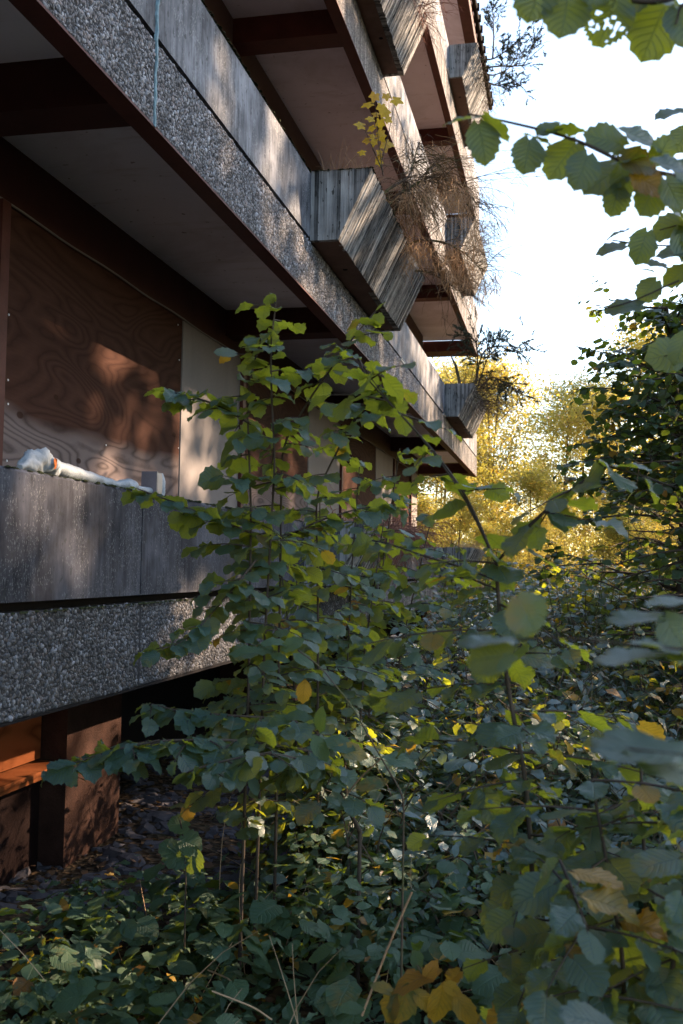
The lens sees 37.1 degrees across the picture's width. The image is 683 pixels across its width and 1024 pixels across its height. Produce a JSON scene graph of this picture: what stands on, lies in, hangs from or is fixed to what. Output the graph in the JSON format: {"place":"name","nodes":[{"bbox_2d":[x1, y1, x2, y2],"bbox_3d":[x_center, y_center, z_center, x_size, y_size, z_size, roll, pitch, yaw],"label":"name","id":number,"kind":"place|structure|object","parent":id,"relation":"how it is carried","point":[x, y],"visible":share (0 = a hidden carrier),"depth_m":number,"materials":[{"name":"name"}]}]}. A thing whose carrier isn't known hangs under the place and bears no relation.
{"place":"outdoors","nodes":[
{"label":"outdoors","id":0,"kind":"place"},
{"bbox_2d":[0,574,671,1023],"bbox_3d":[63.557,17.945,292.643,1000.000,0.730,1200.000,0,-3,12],"label":"ground","id":1,"kind":"structure","parent":0,"point":[148,856],"depth_m":5.02,"materials":[{"name":"soil"}]},
{"bbox_2d":[158,802,204,1001],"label":"yellow green seedling","id":2,"kind":"object","parent":1,"relation":"on","point":[184,853],"visible":0.88,"depth_m":3.64,"materials":[{"name":"green plant"}]},
{"bbox_2d":[0,735,379,940],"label":"rubble","id":3,"kind":"object","parent":1,"relation":"on","point":[112,854],"visible":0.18,"depth_m":5.69,"materials":[{"name":"stone"}]},
{"bbox_2d":[40,703,385,996],"bbox_3d":[-0.402,1.208,3.269,1.107,1.119,0.606,2,-3,-12],"label":"hazel shrub","id":4,"kind":"object","parent":1,"relation":"on","point":[232,763],"visible":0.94,"depth_m":3.24,"materials":[{"name":"green plant"}]},
{"bbox_2d":[0,0,493,885],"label":"concrete building","id":5,"kind":"structure","parent":1,"relation":"on","point":[174,190],"depth_m":6.88,"materials":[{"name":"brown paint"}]},
{"bbox_2d":[17,447,152,492],"bbox_3d":[-1.100,-0.168,4.582,0.123,0.127,1.345,0,-3,12],"label":"wrapped pipe","id":6,"kind":"object","parent":5,"relation":"on","point":[43,460],"visible":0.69,"depth_m":4.16,"materials":[{"name":"white plastic"}]},
{"bbox_2d":[141,471,165,495],"bbox_3d":[-0.965,-0.143,5.275,0.086,0.125,0.164,0,-3,12],"label":"metal box","id":7,"kind":"object","parent":5,"relation":"on","point":[154,480],"visible":0.82,"depth_m":5.20,"materials":[{"name":"grey metal"}]},
{"bbox_2d":[319,143,414,227],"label":"dry grass","id":8,"kind":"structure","parent":5,"relation":"on","point":[357,167],"depth_m":8.31,"materials":[{"name":"plant"}]},
{"bbox_2d":[353,91,403,175],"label":"maple sapling","id":9,"kind":"object","parent":5,"relation":"on","point":[383,110],"visible":1,"depth_m":8.64,"materials":[{"name":"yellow plant"}]},
{"bbox_2d":[392,0,465,60],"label":"dry shrub","id":10,"kind":"object","parent":5,"relation":"hanging from","point":[427,12],"visible":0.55,"depth_m":10.98,"materials":[{"name":"brown plant"}]},
{"bbox_2d":[446,536,485,554],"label":"dry grass","id":11,"kind":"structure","parent":5,"relation":"on","point":[471,546],"depth_m":18.64,"materials":[{"name":"plant"}]},
{"bbox_2d":[374,95,566,349],"bbox_3d":[0.981,-2.883,9.945,1.922,2.198,2.592,1,-3,-9],"label":"dead bush","id":12,"kind":"object","parent":5,"relation":"on","point":[425,197],"visible":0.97,"depth_m":9.68,"materials":[{"name":"plant"}]},
{"bbox_2d":[432,348,526,432],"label":"dry shrub","id":13,"kind":"object","parent":5,"relation":"hanging from","point":[484,399],"visible":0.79,"depth_m":18.43,"materials":[{"name":"brown plant"}]},
{"bbox_2d":[463,200,512,278],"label":"dry shrub","id":14,"kind":"object","parent":5,"relation":"hanging from","point":[488,244],"visible":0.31,"depth_m":19.00,"materials":[{"name":"brown plant"}]},
{"bbox_2d":[471,46,507,117],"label":"dry shrub","id":15,"kind":"object","parent":5,"relation":"hanging from","point":[481,75],"visible":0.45,"depth_m":19.03,"materials":[{"name":"brown plant"}]},
{"bbox_2d":[446,308,549,409],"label":"juniper bush","id":16,"kind":"object","parent":5,"relation":"in","point":[493,356],"visible":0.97,"depth_m":18.09,"materials":[{"name":"green plant"}]},
{"bbox_2d":[481,0,551,105],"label":"juniper bush","id":17,"kind":"object","parent":5,"relation":"on","point":[511,46],"visible":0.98,"depth_m":18.60,"materials":[{"name":"green plant"}]},
{"bbox_2d":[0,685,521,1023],"bbox_3d":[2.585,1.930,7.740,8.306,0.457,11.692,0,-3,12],"label":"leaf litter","id":18,"kind":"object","parent":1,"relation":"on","point":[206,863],"visible":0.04,"depth_m":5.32,"materials":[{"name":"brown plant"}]},
{"bbox_2d":[120,293,416,1005],"bbox_3d":[-0.204,0.529,3.949,0.906,2.555,1.573,0,-3,12],"label":"hazel shrub","id":19,"kind":"object","parent":1,"relation":"on","point":[186,522],"visible":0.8,"depth_m":3.68,"materials":[{"name":"green plant"}]},
{"bbox_2d":[0,755,638,1023],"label":"dead stalks","id":20,"kind":"object","parent":1,"relation":"on","point":[383,958],"visible":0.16,"depth_m":3.06,"materials":[{"name":"plant"}]},
{"bbox_2d":[227,636,416,1023],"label":"willow shoot","id":21,"kind":"object","parent":1,"relation":"on","point":[343,746],"visible":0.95,"depth_m":2.98,"materials":[{"name":"green plant"}]},
{"bbox_2d":[211,448,460,909],"bbox_3d":[-0.059,0.757,5.121,1.302,2.230,1.704,-1,-4,33],"label":"hazel shrub","id":22,"kind":"object","parent":1,"relation":"on","point":[357,694],"visible":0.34,"depth_m":5.06,"materials":[{"name":"green plant"}]},
{"bbox_2d":[0,681,682,1023],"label":"ground cover","id":23,"kind":"object","parent":1,"relation":"on","point":[216,909],"visible":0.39,"depth_m":3.50,"materials":[{"name":"green plant"}]},
{"bbox_2d":[325,480,459,588],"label":"bush","id":24,"kind":"object","parent":1,"relation":"on","point":[413,529],"visible":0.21,"depth_m":9.44,"materials":[{"name":"green plant"}]},
{"bbox_2d":[339,950,477,1023],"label":"yellowing plant","id":25,"kind":"object","parent":1,"relation":"on","point":[403,999],"visible":1,"depth_m":2.16,"materials":[{"name":"yellow plant"}]},
{"bbox_2d":[417,492,468,617],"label":"tree","id":26,"kind":"object","parent":1,"relation":"on","point":[422,505],"visible":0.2,"depth_m":25.41,"materials":[{"name":"yellow plant"}]},
{"bbox_2d":[235,568,682,1003],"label":"thicket","id":27,"kind":"object","parent":1,"relation":"on","point":[451,762],"depth_m":5.10,"materials":[{"name":"green plant"}]},
{"bbox_2d":[424,474,498,608],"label":"tree","id":28,"kind":"object","parent":1,"relation":"on","point":[445,524],"visible":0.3,"depth_m":27.94,"materials":[{"name":"yellow plant"}]},
{"bbox_2d":[417,357,506,546],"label":"tree","id":29,"kind":"object","parent":1,"relation":"on","point":[440,368],"visible":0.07,"depth_m":45.68,"materials":[{"name":"yellow plant"}]},
{"bbox_2d":[417,382,516,594],"bbox_3d":[2.699,-0.447,31.334,5.524,7.077,4.668,-1,-4,38],"label":"tree","id":30,"kind":"object","parent":1,"relation":"on","point":[481,477],"visible":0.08,"depth_m":30.91,"materials":[{"name":"yellow plant"}]},
{"bbox_2d":[428,533,514,677],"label":"hazel bush","id":31,"kind":"object","parent":1,"relation":"on","point":[450,586],"visible":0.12,"depth_m":10.43,"materials":[{"name":"green plant"}]},
{"bbox_2d":[417,357,529,546],"bbox_3d":[2.690,-1.481,33.815,7.316,9.372,6.182,3,-4,-33],"label":"tree","id":32,"kind":"object","parent":1,"relation":"on","point":[435,481],"visible":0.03,"depth_m":33.74,"materials":[{"name":"yellow plant"}]},
{"bbox_2d":[433,604,548,830],"bbox_3d":[0.874,1.224,6.198,0.760,1.446,0.762,0,-3,12],"label":"hazel bush","id":33,"kind":"object","parent":1,"relation":"on","point":[497,691],"visible":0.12,"depth_m":6.18,"materials":[{"name":"green plant"}]},
{"bbox_2d":[461,517,520,605],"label":"tree","id":34,"kind":"object","parent":1,"relation":"on","point":[487,529],"visible":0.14,"depth_m":22.10,"materials":[{"name":"yellow plant"}]},
{"bbox_2d":[438,356,550,567],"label":"tree","id":35,"kind":"object","parent":1,"relation":"on","point":[502,441],"visible":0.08,"depth_m":43.08,"materials":[{"name":"yellow plant"}]},
{"bbox_2d":[308,349,682,1023],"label":"hazel sapling","id":36,"kind":"object","parent":1,"relation":"on","point":[498,915],"visible":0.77,"depth_m":2.28,"materials":[{"name":"green plant"}]},
{"bbox_2d":[435,342,589,581],"bbox_3d":[5.414,-1.129,33.752,6.666,8.893,6.694,4,-4,-44],"label":"tree","id":37,"kind":"object","parent":1,"relation":"on","point":[496,374],"visible":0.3,"depth_m":33.36,"materials":[{"name":"yellow plant"}]},
{"bbox_2d":[452,697,589,917],"bbox_3d":[0.833,1.374,4.755,0.720,0.993,0.690,0,-3,12],"label":"hazel bush","id":38,"kind":"object","parent":1,"relation":"on","point":[472,728],"visible":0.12,"depth_m":4.71,"materials":[{"name":"green plant"}]},
{"bbox_2d":[485,460,579,596],"bbox_3d":[5.364,0.762,28.549,3.308,4.463,3.700,3,-4,-34],"label":"tree","id":39,"kind":"object","parent":1,"relation":"on","point":[533,484],"visible":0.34,"depth_m":28.36,"materials":[{"name":"yellow plant"}]},
{"bbox_2d":[417,550,676,627],"bbox_3d":[5.511,1.391,18.898,13.390,2.050,15.546,0,-3,12],"label":"thicket","id":40,"kind":"object","parent":1,"relation":"on","point":[522,565],"visible":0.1,"depth_m":18.68,"materials":[{"name":"green plant"}]},
{"bbox_2d":[417,429,677,585],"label":"distant wood","id":41,"kind":"object","parent":1,"relation":"on","point":[547,534],"visible":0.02,"depth_m":60.75,"materials":[{"name":"yellow plant"}]},
{"bbox_2d":[517,508,588,612],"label":"tree","id":42,"kind":"object","parent":1,"relation":"on","point":[546,524],"visible":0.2,"depth_m":23.45,"materials":[{"name":"yellow plant"}]},
{"bbox_2d":[507,362,617,593],"bbox_3d":[8.206,-1.008,37.249,4.762,9.290,5.320,3,-4,-33],"label":"tree","id":43,"kind":"object","parent":1,"relation":"on","point":[566,397],"visible":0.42,"depth_m":37.12,"materials":[{"name":"yellow plant"}]},
{"bbox_2d":[457,722,682,1023],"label":"hazel sapling","id":44,"kind":"object","parent":1,"relation":"on","point":[561,894],"visible":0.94,"depth_m":1.86,"materials":[{"name":"green plant"}]},
{"bbox_2d":[497,380,645,586],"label":"tree","id":45,"kind":"object","parent":1,"relation":"on","point":[571,508],"visible":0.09,"depth_m":46.96,"materials":[{"name":"yellow plant"}]},
{"bbox_2d":[529,545,644,705],"bbox_3d":[1.846,1.139,7.955,0.822,1.833,0.878,3,-4,-35],"label":"hazel bush","id":46,"kind":"object","parent":1,"relation":"on","point":[560,583],"visible":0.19,"depth_m":7.88,"materials":[{"name":"green plant"}]},
{"bbox_2d":[527,376,670,583],"bbox_3d":[9.140,-0.631,34.928,6.221,8.264,6.195,1,-3,8],"label":"tree","id":47,"kind":"object","parent":1,"relation":"on","point":[600,436],"visible":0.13,"depth_m":35.35,"materials":[{"name":"yellow plant"}]},
{"bbox_2d":[525,275,682,700],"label":"dark glossy tree","id":48,"kind":"object","parent":1,"relation":"on","point":[658,315],"visible":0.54,"depth_m":8.57,"materials":[{"name":"green plant"}]},
{"bbox_2d":[580,511,659,602],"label":"tree","id":49,"kind":"object","parent":1,"relation":"on","point":[610,532],"visible":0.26,"depth_m":21.24,"materials":[{"name":"yellow plant"}]},
{"bbox_2d":[561,359,682,736],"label":"dark bushy tree","id":50,"kind":"object","parent":1,"relation":"on","point":[664,492],"visible":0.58,"depth_m":6.52,"materials":[{"name":"green plant"}]},
{"bbox_2d":[572,309,678,574],"bbox_3d":[11.549,-2.055,38.339,6.785,11.850,6.073,0,-3,19],"label":"tree","id":51,"kind":"object","parent":1,"relation":"on","point":[640,343],"visible":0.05,"depth_m":38.20,"materials":[{"name":"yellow plant"}]},
{"bbox_2d":[577,469,677,602],"bbox_3d":[7.805,0.596,26.668,3.154,4.782,3.732,0,-3,10],"label":"tree","id":52,"kind":"object","parent":1,"relation":"on","point":[619,510],"visible":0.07,"depth_m":26.87,"materials":[{"name":"yellow plant"}]},
{"bbox_2d":[584,310,682,562],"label":"tree","id":53,"kind":"object","parent":1,"relation":"on","point":[612,318],"visible":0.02,"depth_m":41.43,"materials":[{"name":"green plant"}]},
{"bbox_2d":[623,491,678,573],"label":"tree","id":54,"kind":"object","parent":1,"relation":"on","point":[664,536],"visible":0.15,"depth_m":24.14,"materials":[{"name":"yellow plant"}]},
{"bbox_2d":[622,626,682,810],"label":"hazel bush","id":55,"kind":"object","parent":1,"relation":"on","point":[669,720],"visible":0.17,"depth_m":5.68,"materials":[{"name":"green plant"}]},
{"bbox_2d":[418,0,682,567],"label":"sky","id":56,"kind":"structure","parent":0,"point":[561,232],"materials":[{"name":"white"}]},
{"bbox_2d":[443,111,682,217],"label":"hazel bough","id":57,"kind":"object","parent":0,"point":[614,182],"visible":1,"depth_m":1.59,"materials":[{"name":"green plant"}]},
{"bbox_2d":[458,591,682,1023],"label":"hazel bough","id":58,"kind":"object","parent":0,"point":[526,614],"visible":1,"depth_m":1.00,"materials":[{"name":"green plant"}]},
{"bbox_2d":[512,0,682,62],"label":"hazel bough","id":59,"kind":"object","parent":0,"point":[653,29],"visible":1,"depth_m":1.48,"materials":[{"name":"green plant"}]},
{"bbox_2d":[595,108,682,372],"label":"hazel bough","id":60,"kind":"object","parent":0,"point":[665,353],"visible":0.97,"depth_m":2.13,"materials":[{"name":"green plant"}]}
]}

